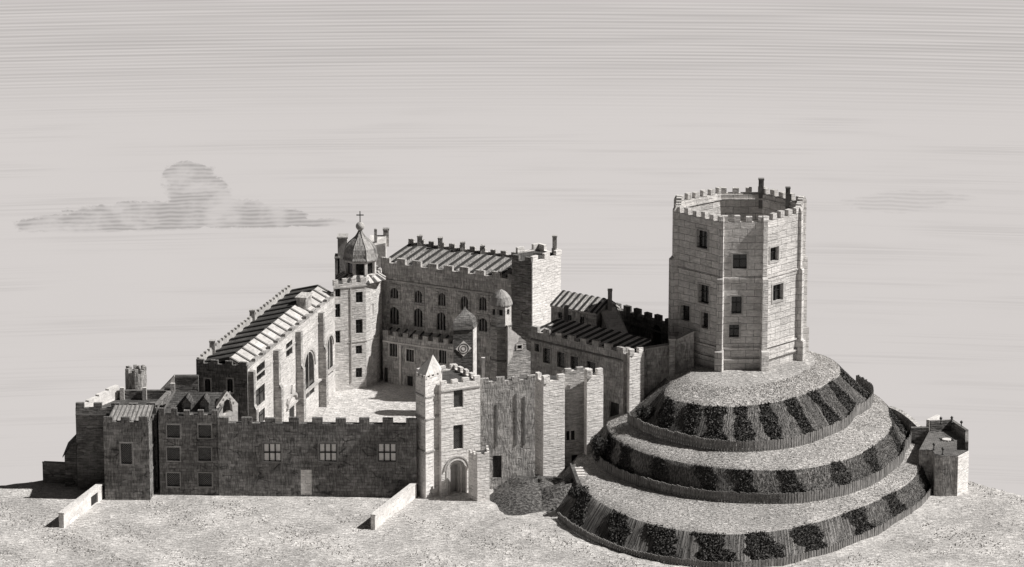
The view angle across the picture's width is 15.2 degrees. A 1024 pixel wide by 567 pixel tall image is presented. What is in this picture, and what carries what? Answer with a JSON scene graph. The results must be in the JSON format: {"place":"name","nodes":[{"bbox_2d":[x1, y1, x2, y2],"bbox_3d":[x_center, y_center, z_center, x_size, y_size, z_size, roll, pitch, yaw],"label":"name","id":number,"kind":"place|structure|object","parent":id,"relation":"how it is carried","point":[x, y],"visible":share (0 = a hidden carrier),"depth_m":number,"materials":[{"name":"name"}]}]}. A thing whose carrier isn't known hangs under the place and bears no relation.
{"place":"outdoors","nodes":[
{"label":"outdoors","id":0,"kind":"place"},
{"bbox_2d":[322,380,415,422],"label":"courtyard","id":1,"kind":"structure","parent":0,"point":[379,400],"depth_m":566.76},
{"bbox_2d":[332,211,385,390],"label":"domed tower","id":2,"kind":"structure","parent":1,"relation":"on","point":[360,276],"depth_m":573.41,"materials":[{"name":"stone"}]},
{"bbox_2d":[382,327,452,386],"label":"court gallery","id":3,"kind":"object","parent":1,"relation":"on","point":[406,353],"visible":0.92,"depth_m":575.96,"materials":[{"name":"stone"}]},
{"bbox_2d":[388,343,397,357],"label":"window","id":4,"kind":"structure","parent":3,"relation":"in","point":[394,347],"depth_m":577.02,"materials":[{"name":"black glass"}]},
{"bbox_2d":[405,348,414,362],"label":"window","id":5,"kind":"structure","parent":3,"relation":"in","point":[410,352],"depth_m":575.75,"materials":[{"name":"black glass"}]},
{"bbox_2d":[438,348,447,364],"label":"window","id":6,"kind":"structure","parent":3,"relation":"in","point":[443,354],"depth_m":572.94,"materials":[{"name":"black glass"}]},
{"bbox_2d":[452,307,476,374],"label":"clock turret","id":7,"kind":"object","parent":1,"relation":"on","point":[464,326],"visible":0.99,"depth_m":530.40,"materials":[{"name":"stone"}]},
{"bbox_2d":[490,289,512,379],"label":"stair turret","id":8,"kind":"object","parent":1,"relation":"on","point":[501,302],"visible":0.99,"depth_m":556.90,"materials":[{"name":"grey stone"}]},
{"bbox_2d":[506,325,530,378],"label":"broken wall","id":9,"kind":"structure","parent":1,"relation":"on","point":[518,358],"depth_m":558.03,"materials":[{"name":"grey stone"}]},
{"bbox_2d":[0,379,1023,566],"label":"ground","id":10,"kind":"structure","parent":0,"point":[396,545],"depth_m":505.82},
{"bbox_2d":[42,461,64,482],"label":"boundary wall","id":11,"kind":"structure","parent":10,"relation":"on","point":[53,471],"depth_m":528.25,"materials":[{"name":"stone"}]},
{"bbox_2d":[63,435,77,486],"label":"lean to","id":12,"kind":"object","parent":10,"relation":"on","point":[70,452],"visible":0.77,"depth_m":526.20,"materials":[{"name":"stone"}]},
{"bbox_2d":[58,483,102,527],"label":"garden wall","id":13,"kind":"structure","parent":10,"relation":"on","point":[71,512],"depth_m":514.15,"materials":[{"name":"white stone"}]},
{"bbox_2d":[75,385,171,489],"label":"broad tower","id":14,"kind":"structure","parent":10,"relation":"on","point":[91,413],"depth_m":524.55,"materials":[{"name":"stone"}]},
{"bbox_2d":[103,405,155,499],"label":"square tower","id":15,"kind":"structure","parent":10,"relation":"on","point":[129,451],"depth_m":519.89,"materials":[{"name":"stone"}]},
{"bbox_2d":[119,442,133,465],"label":"window","id":16,"kind":"structure","parent":15,"relation":"in","point":[125,448],"depth_m":519.64,"materials":[{"name":"black glass"}]},
{"bbox_2d":[125,364,146,388],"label":"round turret","id":17,"kind":"object","parent":10,"relation":"on","point":[136,377],"visible":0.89,"depth_m":531.14,"materials":[{"name":"grey stone"}]},
{"bbox_2d":[161,374,198,393],"bbox_3d":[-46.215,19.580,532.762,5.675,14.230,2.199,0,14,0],"label":"roof","id":18,"kind":"structure","parent":10,"relation":"on","point":[183,383],"depth_m":531.15,"materials":[{"name":"stone"}]},
{"bbox_2d":[158,391,230,494],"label":"lodging house","id":19,"kind":"structure","parent":10,"relation":"on","point":[188,443],"depth_m":522.00,"materials":[{"name":"stone"}]},
{"bbox_2d":[166,424,180,438],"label":"window","id":20,"kind":"structure","parent":19,"relation":"in","point":[172,430],"depth_m":521.42,"materials":[{"name":"grey glass"}]},
{"bbox_2d":[166,446,180,461],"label":"window","id":21,"kind":"structure","parent":19,"relation":"in","point":[172,452],"depth_m":522.18,"materials":[{"name":"black glass"}]},
{"bbox_2d":[166,472,180,487],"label":"window","id":22,"kind":"structure","parent":19,"relation":"in","point":[173,479],"depth_m":523.08,"materials":[{"name":"black glass"}]},
{"bbox_2d":[197,424,212,438],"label":"window","id":23,"kind":"structure","parent":19,"relation":"in","point":[205,430],"depth_m":521.16,"materials":[{"name":"grey glass"}]},
{"bbox_2d":[197,446,212,461],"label":"window","id":24,"kind":"structure","parent":19,"relation":"in","point":[205,452],"depth_m":521.93,"materials":[{"name":"black glass"}]},
{"bbox_2d":[197,472,212,487],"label":"window","id":25,"kind":"structure","parent":19,"relation":"in","point":[205,478],"depth_m":522.82,"materials":[{"name":"black glass"}]},
{"bbox_2d":[215,390,237,420],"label":"gable","id":26,"kind":"structure","parent":10,"relation":"on","point":[232,413],"depth_m":522.65,"materials":[{"name":"grey stone"}]},
{"bbox_2d":[196,284,338,421],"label":"great hall","id":27,"kind":"structure","parent":10,"relation":"on","point":[273,356],"depth_m":549.92,"materials":[{"name":"stone"}]},
{"bbox_2d":[203,377,211,391],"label":"window","id":28,"kind":"structure","parent":27,"relation":"in","point":[208,383],"depth_m":532.48,"materials":[{"name":"black glass"}]},
{"bbox_2d":[226,377,233,393],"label":"window","id":29,"kind":"structure","parent":27,"relation":"in","point":[230,383],"depth_m":531.70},
{"bbox_2d":[256,384,263,405],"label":"window","id":30,"kind":"structure","parent":27,"relation":"in","point":[260,391],"depth_m":537.44,"materials":[{"name":"grey glass"}]},
{"bbox_2d":[257,361,264,380],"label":"window","id":31,"kind":"structure","parent":27,"relation":"in","point":[261,366],"depth_m":536.79,"materials":[{"name":"black glass"}]},
{"bbox_2d":[305,352,313,397],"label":"window","id":32,"kind":"structure","parent":27,"relation":"in","point":[309,359],"depth_m":560.36,"materials":[{"name":"black glass"}]},
{"bbox_2d":[327,337,331,374],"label":"window","id":33,"kind":"structure","parent":27,"relation":"in","point":[329,346],"depth_m":570.15,"materials":[{"name":"grey stone"}]},
{"bbox_2d":[218,416,416,496],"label":"curtain wall","id":34,"kind":"structure","parent":10,"relation":"on","point":[319,457],"depth_m":521.22,"materials":[{"name":"stone"}]},
{"bbox_2d":[262,442,282,462],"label":"window","id":35,"kind":"structure","parent":34,"relation":"in","point":[272,452],"depth_m":521.29,"materials":[{"name":"grey glass"}]},
{"bbox_2d":[301,470,311,494],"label":"blocked door","id":36,"kind":"structure","parent":34,"relation":"in","point":[306,475],"depth_m":522.18,"materials":[{"name":"grey stone"}]},
{"bbox_2d":[318,442,337,462],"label":"window","id":37,"kind":"structure","parent":34,"relation":"in","point":[327,451],"depth_m":521.04,"materials":[{"name":"white glass"}]},
{"bbox_2d":[376,442,397,462],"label":"window","id":38,"kind":"structure","parent":34,"relation":"in","point":[387,452],"depth_m":520.78,"materials":[{"name":"white glass"}]},
{"bbox_2d":[370,482,416,529],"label":"garden wall","id":39,"kind":"structure","parent":10,"relation":"on","point":[397,502],"depth_m":514.43,"materials":[{"name":"white stone"}]},
{"bbox_2d":[415,355,441,498],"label":"gate turret","id":40,"kind":"object","parent":10,"relation":"on","point":[428,375],"visible":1,"depth_m":520.14,"materials":[{"name":"stone"}]},
{"bbox_2d":[369,228,515,379],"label":"palace range","id":41,"kind":"structure","parent":10,"relation":"on","point":[431,286],"depth_m":574.84,"materials":[{"name":"stone"}]},
{"bbox_2d":[391,307,398,324],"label":"window","id":42,"kind":"structure","parent":41,"relation":"in","point":[394,311],"depth_m":578.43,"materials":[{"name":"black glass"}]},
{"bbox_2d":[415,308,421,326],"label":"window","id":43,"kind":"structure","parent":41,"relation":"in","point":[418,313],"depth_m":576.45,"materials":[{"name":"black glass"}]},
{"bbox_2d":[438,312,444,329],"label":"window","id":44,"kind":"structure","parent":41,"relation":"in","point":[441,317],"depth_m":574.63,"materials":[{"name":"black glass"}]},
{"bbox_2d":[416,363,480,495],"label":"gatehouse","id":45,"kind":"object","parent":10,"relation":"on","point":[459,413],"visible":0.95,"depth_m":521.96,"materials":[{"name":"stone"}]},
{"bbox_2d":[453,424,461,448],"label":"window","id":46,"kind":"structure","parent":45,"relation":"in","point":[457,429],"depth_m":522.18,"materials":[{"name":"grey glass"}]},
{"bbox_2d":[454,390,461,407],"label":"window","id":47,"kind":"structure","parent":45,"relation":"in","point":[457,393],"depth_m":520.91,"materials":[{"name":"grey glass"}]},
{"bbox_2d":[468,445,489,500],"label":"portal pier","id":48,"kind":"structure","parent":10,"relation":"on","point":[478,475],"depth_m":520.11,"materials":[{"name":"stone"}]},
{"bbox_2d":[480,374,535,488],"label":"linking wall","id":49,"kind":"structure","parent":10,"relation":"on","point":[507,421],"depth_m":524.15,"materials":[{"name":"grey stone"}]},
{"bbox_2d":[493,455,500,477],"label":"window","id":50,"kind":"structure","parent":49,"relation":"in","point":[496,459],"depth_m":525.51,"materials":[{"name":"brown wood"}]},
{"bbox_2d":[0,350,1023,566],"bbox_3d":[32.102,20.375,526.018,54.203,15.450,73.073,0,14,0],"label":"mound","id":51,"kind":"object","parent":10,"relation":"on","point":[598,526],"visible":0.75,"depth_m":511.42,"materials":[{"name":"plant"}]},
{"bbox_2d":[570,463,586,483],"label":"stone steps","id":52,"kind":"structure","parent":51,"relation":"on","point":[576,472],"depth_m":520.84,"materials":[{"name":"grey stone"}]},
{"bbox_2d":[568,485,589,500],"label":"bush","id":53,"kind":"object","parent":51,"relation":"on","point":[575,492],"visible":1,"depth_m":513.35,"materials":[{"name":"black plant"}]},
{"bbox_2d":[569,487,591,526],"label":"hedge","id":54,"kind":"object","parent":51,"relation":"on","point":[580,505],"visible":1,"depth_m":510.89,"materials":[{"name":"black plant"}]},
{"bbox_2d":[584,367,602,454],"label":"wall tower","id":55,"kind":"structure","parent":51,"relation":"on","point":[593,403],"depth_m":527.45,"materials":[{"name":"stone"}]},
{"bbox_2d":[590,433,610,461],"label":"bush","id":56,"kind":"object","parent":51,"relation":"on","point":[599,448],"visible":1,"depth_m":521.87,"materials":[{"name":"black plant"}]},
{"bbox_2d":[603,432,615,462],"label":"hedge","id":57,"kind":"object","parent":51,"relation":"on","point":[611,441],"visible":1,"depth_m":521.28,"materials":[{"name":"black plant"}]},
{"bbox_2d":[606,509,631,546],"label":"hedge","id":58,"kind":"object","parent":51,"relation":"on","point":[620,516],"visible":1,"depth_m":502.03,"materials":[{"name":"black plant"}]},
{"bbox_2d":[616,440,633,473],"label":"hedge","id":59,"kind":"object","parent":51,"relation":"on","point":[622,461],"visible":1,"depth_m":517.29,"materials":[{"name":"black plant"}]},
{"bbox_2d":[625,346,643,412],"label":"wall tower","id":60,"kind":"structure","parent":51,"relation":"on","point":[635,382],"depth_m":528.23,"materials":[{"name":"stone"}]},
{"bbox_2d":[635,404,656,421],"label":"bush","id":61,"kind":"object","parent":51,"relation":"on","point":[644,412],"visible":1,"depth_m":521.47,"materials":[{"name":"black plant"}]},
{"bbox_2d":[644,343,668,396],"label":"mound wall","id":62,"kind":"structure","parent":51,"relation":"on","point":[656,365],"depth_m":530.00,"materials":[{"name":"grey stone"}]},
{"bbox_2d":[648,454,669,486],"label":"hedge","id":63,"kind":"object","parent":51,"relation":"on","point":[656,461],"visible":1,"depth_m":512.04,"materials":[{"name":"black plant"}]},
{"bbox_2d":[656,396,675,429],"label":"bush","id":64,"kind":"object","parent":51,"relation":"on","point":[668,402],"visible":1,"depth_m":518.93,"materials":[{"name":"black plant"}]},
{"bbox_2d":[646,521,687,562],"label":"hedge","id":65,"kind":"object","parent":51,"relation":"on","point":[673,539],"visible":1,"depth_m":496.77,"materials":[{"name":"black plant"}]},
{"bbox_2d":[668,336,675,377],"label":"wall pier","id":66,"kind":"structure","parent":51,"relation":"on","point":[672,339],"depth_m":529.01,"materials":[{"name":"grey stone"}]},
{"bbox_2d":[675,329,693,373],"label":"mound wall","id":67,"kind":"structure","parent":51,"relation":"on","point":[684,351],"depth_m":529.68,"materials":[{"name":"grey stone"}]},
{"bbox_2d":[682,401,703,436],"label":"hedge","id":68,"kind":"object","parent":51,"relation":"on","point":[689,427],"visible":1,"depth_m":516.26,"materials":[{"name":"black plant"}]},
{"bbox_2d":[693,463,718,494],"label":"hedge","id":69,"kind":"object","parent":51,"relation":"on","point":[708,474],"visible":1,"depth_m":508.06,"materials":[{"name":"black plant"}]},
{"bbox_2d":[703,404,727,445],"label":"hedge","id":70,"kind":"object","parent":51,"relation":"on","point":[717,420],"visible":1,"depth_m":514.63,"materials":[{"name":"black plant"}]},
{"bbox_2d":[692,529,740,565],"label":"hedge","id":71,"kind":"object","parent":51,"relation":"on","point":[717,546],"visible":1,"depth_m":494.12,"materials":[{"name":"black plant"}]},
{"bbox_2d":[668,178,808,371],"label":"castle keep","id":72,"kind":"structure","parent":51,"relation":"on","point":[738,265],"depth_m":528.17,"materials":[{"name":"stone"}]},
{"bbox_2d":[679,302,690,323],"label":"window","id":73,"kind":"structure","parent":72,"relation":"in","point":[687,308],"depth_m":531.83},
{"bbox_2d":[695,227,708,250],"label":"window","id":74,"kind":"structure","parent":72,"relation":"in","point":[704,234],"depth_m":527.05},
{"bbox_2d":[697,282,709,306],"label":"window","id":75,"kind":"structure","parent":72,"relation":"in","point":[705,290],"depth_m":528.60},
{"bbox_2d":[700,310,709,330],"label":"window","id":76,"kind":"structure","parent":72,"relation":"in","point":[706,314],"depth_m":529.11,"materials":[{"name":"grey stone"}]},
{"bbox_2d":[727,323,740,338],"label":"window","id":77,"kind":"structure","parent":72,"relation":"in","point":[733,329],"depth_m":527.31,"materials":[{"name":"black glass"}]},
{"bbox_2d":[730,295,743,314],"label":"window","id":78,"kind":"structure","parent":72,"relation":"in","point":[735,300],"depth_m":526.41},
{"bbox_2d":[731,252,748,270],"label":"window","id":79,"kind":"structure","parent":72,"relation":"in","point":[738,260],"depth_m":524.99,"materials":[{"name":"grey stone"}]},
{"bbox_2d":[769,244,779,263],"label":"window","id":80,"kind":"structure","parent":72,"relation":"in","point":[772,251],"depth_m":526.41,"materials":[{"name":"grey stone"}]},
{"bbox_2d":[771,281,783,303],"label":"window","id":81,"kind":"structure","parent":72,"relation":"in","point":[775,292],"depth_m":528.47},
{"bbox_2d":[728,467,757,493],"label":"hedge","id":82,"kind":"object","parent":51,"relation":"on","point":[747,483],"visible":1,"depth_m":506.69,"materials":[{"name":"black plant"}]},
{"bbox_2d":[734,404,756,446],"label":"hedge","id":83,"kind":"object","parent":51,"relation":"on","point":[747,424],"visible":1,"depth_m":513.93,"materials":[{"name":"black plant"}]},
{"bbox_2d":[627,375,873,451],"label":"palisade fence","id":84,"kind":"object","parent":51,"relation":"on","point":[712,444],"visible":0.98,"depth_m":515.20,"materials":[{"name":"grey wood"}]},
{"bbox_2d":[595,429,911,503],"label":"palisade fence","id":85,"kind":"object","parent":51,"relation":"on","point":[757,498],"visible":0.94,"depth_m":509.03,"materials":[{"name":"wood"}]},
{"bbox_2d":[744,530,785,560],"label":"hedge","id":86,"kind":"object","parent":51,"relation":"on","point":[767,541],"visible":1,"depth_m":494.96,"materials":[{"name":"black plant"}]},
{"bbox_2d":[760,402,782,443],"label":"hedge","id":87,"kind":"object","parent":51,"relation":"on","point":[775,433],"visible":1,"depth_m":515.27,"materials":[{"name":"black plant"}]},
{"bbox_2d":[778,468,805,498],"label":"hedge","id":88,"kind":"object","parent":51,"relation":"on","point":[786,477],"visible":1,"depth_m":506.52,"materials":[{"name":"black plant"}]},
{"bbox_2d":[784,397,815,438],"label":"hedge","id":89,"kind":"object","parent":51,"relation":"on","point":[806,427],"visible":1,"depth_m":518.19,"materials":[{"name":"black plant"}]},
{"bbox_2d":[790,522,827,553],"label":"hedge","id":90,"kind":"object","parent":51,"relation":"on","point":[814,541],"visible":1,"depth_m":498.20,"materials":[{"name":"black plant"}]},
{"bbox_2d":[808,388,841,424],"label":"hedge","id":91,"kind":"object","parent":51,"relation":"on","point":[817,399],"visible":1,"depth_m":522.50,"materials":[{"name":"black plant"}]},
{"bbox_2d":[829,460,851,486],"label":"hedge","id":92,"kind":"object","parent":51,"relation":"on","point":[833,463],"visible":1,"depth_m":510.19,"materials":[{"name":"black plant"}]},
{"bbox_2d":[828,378,855,410],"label":"hedge","id":93,"kind":"object","parent":51,"relation":"on","point":[838,391],"visible":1,"depth_m":528.32,"materials":[{"name":"black plant"}]},
{"bbox_2d":[840,369,869,398],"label":"hedge","id":94,"kind":"object","parent":51,"relation":"on","point":[854,384],"visible":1,"depth_m":533.63,"materials":[{"name":"black plant"}]},
{"bbox_2d":[842,506,875,534],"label":"hedge","id":95,"kind":"object","parent":51,"relation":"on","point":[859,521],"visible":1,"depth_m":505.31,"materials":[{"name":"black plant"}]},
{"bbox_2d":[863,444,882,472],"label":"hedge","id":96,"kind":"object","parent":51,"relation":"on","point":[873,462],"visible":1,"depth_m":516.18,"materials":[{"name":"black plant"}]},
{"bbox_2d":[882,489,905,515],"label":"hedge","id":97,"kind":"object","parent":51,"relation":"on","point":[899,511],"visible":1,"depth_m":512.63,"materials":[{"name":"black plant"}]},
{"bbox_2d":[888,422,901,453],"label":"hedge","id":98,"kind":"object","parent":51,"relation":"on","point":[895,439],"visible":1,"depth_m":525.92,"materials":[{"name":"black plant"}]},
{"bbox_2d":[888,408,908,437],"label":"hedge","id":99,"kind":"object","parent":51,"relation":"on","point":[899,424],"visible":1,"depth_m":534.16,"materials":[{"name":"black plant"}]},
{"bbox_2d":[889,406,920,435],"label":"shoulder wall","id":100,"kind":"structure","parent":51,"relation":"on","point":[908,421],"depth_m":536.59,"materials":[{"name":"grey stone"}]},
{"bbox_2d":[917,466,930,491],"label":"hedge","id":101,"kind":"object","parent":51,"relation":"on","point":[921,472],"visible":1,"depth_m":523.38,"materials":[{"name":"black plant"}]},
{"bbox_2d":[512,235,561,351],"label":"corner tower","id":102,"kind":"structure","parent":10,"relation":"on","point":[536,280],"depth_m":564.62,"materials":[{"name":"stone"}]},
{"bbox_2d":[535,372,564,476],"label":"wall tower","id":103,"kind":"structure","parent":10,"relation":"on","point":[549,425],"depth_m":526.51,"materials":[{"name":"stone"}]},
{"bbox_2d":[562,366,583,468],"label":"recessed wall","id":104,"kind":"structure","parent":10,"relation":"on","point":[574,413],"depth_m":529.18,"materials":[{"name":"stone"}]},
{"bbox_2d":[565,429,575,441],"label":"window","id":105,"kind":"structure","parent":104,"relation":"in","point":[569,434],"depth_m":529.89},
{"bbox_2d":[550,290,619,327],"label":"block","id":106,"kind":"structure","parent":10,"relation":"on","point":[586,309],"depth_m":546.48,"materials":[{"name":"stone"}]},
{"bbox_2d":[530,305,650,428],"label":"side range","id":107,"kind":"structure","parent":10,"relation":"on","point":[559,345],"depth_m":533.46,"materials":[{"name":"stone"}]},
{"bbox_2d":[542,346,550,364],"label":"window","id":108,"kind":"structure","parent":107,"relation":"in","point":[547,350],"depth_m":537.84,"materials":[{"name":"black glass"}]},
{"bbox_2d":[556,350,565,368],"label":"window","id":109,"kind":"structure","parent":107,"relation":"in","point":[562,355],"depth_m":536.00,"materials":[{"name":"black glass"}]},
{"bbox_2d":[570,354,578,368],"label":"window","id":110,"kind":"structure","parent":107,"relation":"in","point":[575,359],"depth_m":534.43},
{"bbox_2d":[586,359,596,372],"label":"window","id":111,"kind":"structure","parent":107,"relation":"in","point":[591,364],"depth_m":532.22,"materials":[{"name":"black glass"}]},
{"bbox_2d":[601,288,627,332],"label":"pent house","id":112,"kind":"structure","parent":10,"relation":"on","point":[611,318],"depth_m":542.72,"materials":[{"name":"grey stone"}]},
{"bbox_2d":[616,302,667,345],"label":"chapel wall","id":113,"kind":"structure","parent":10,"relation":"on","point":[637,322],"depth_m":544.38,"materials":[{"name":"stone"}]},
{"bbox_2d":[654,325,660,344],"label":"door","id":114,"kind":"structure","parent":113,"relation":"in","point":[657,336],"depth_m":543.12,"materials":[{"name":"brown wood"}]},
{"bbox_2d":[557,485,932,566],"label":"palisade fence","id":115,"kind":"object","parent":10,"relation":"on","point":[595,539],"visible":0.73,"depth_m":498.02,"materials":[{"name":"grey wood"}]},
{"bbox_2d":[911,415,968,495],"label":"bastion","id":116,"kind":"object","parent":10,"relation":"on","point":[944,465],"visible":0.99,"depth_m":524.40,"materials":[{"name":"grey stone"}]},
{"bbox_2d":[0,0,1023,495],"label":"sky","id":117,"kind":"structure","parent":0,"point":[168,168],"materials":[{"name":"white"}]},
{"bbox_2d":[490,474,562,514],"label":"bank","id":118,"kind":"structure","parent":0,"point":[517,495],"depth_m":519.68,"materials":[{"name":"grey gravel"}]},
{"bbox_2d":[540,477,574,509],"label":"bank","id":119,"kind":"structure","parent":0,"point":[553,496],"depth_m":518.19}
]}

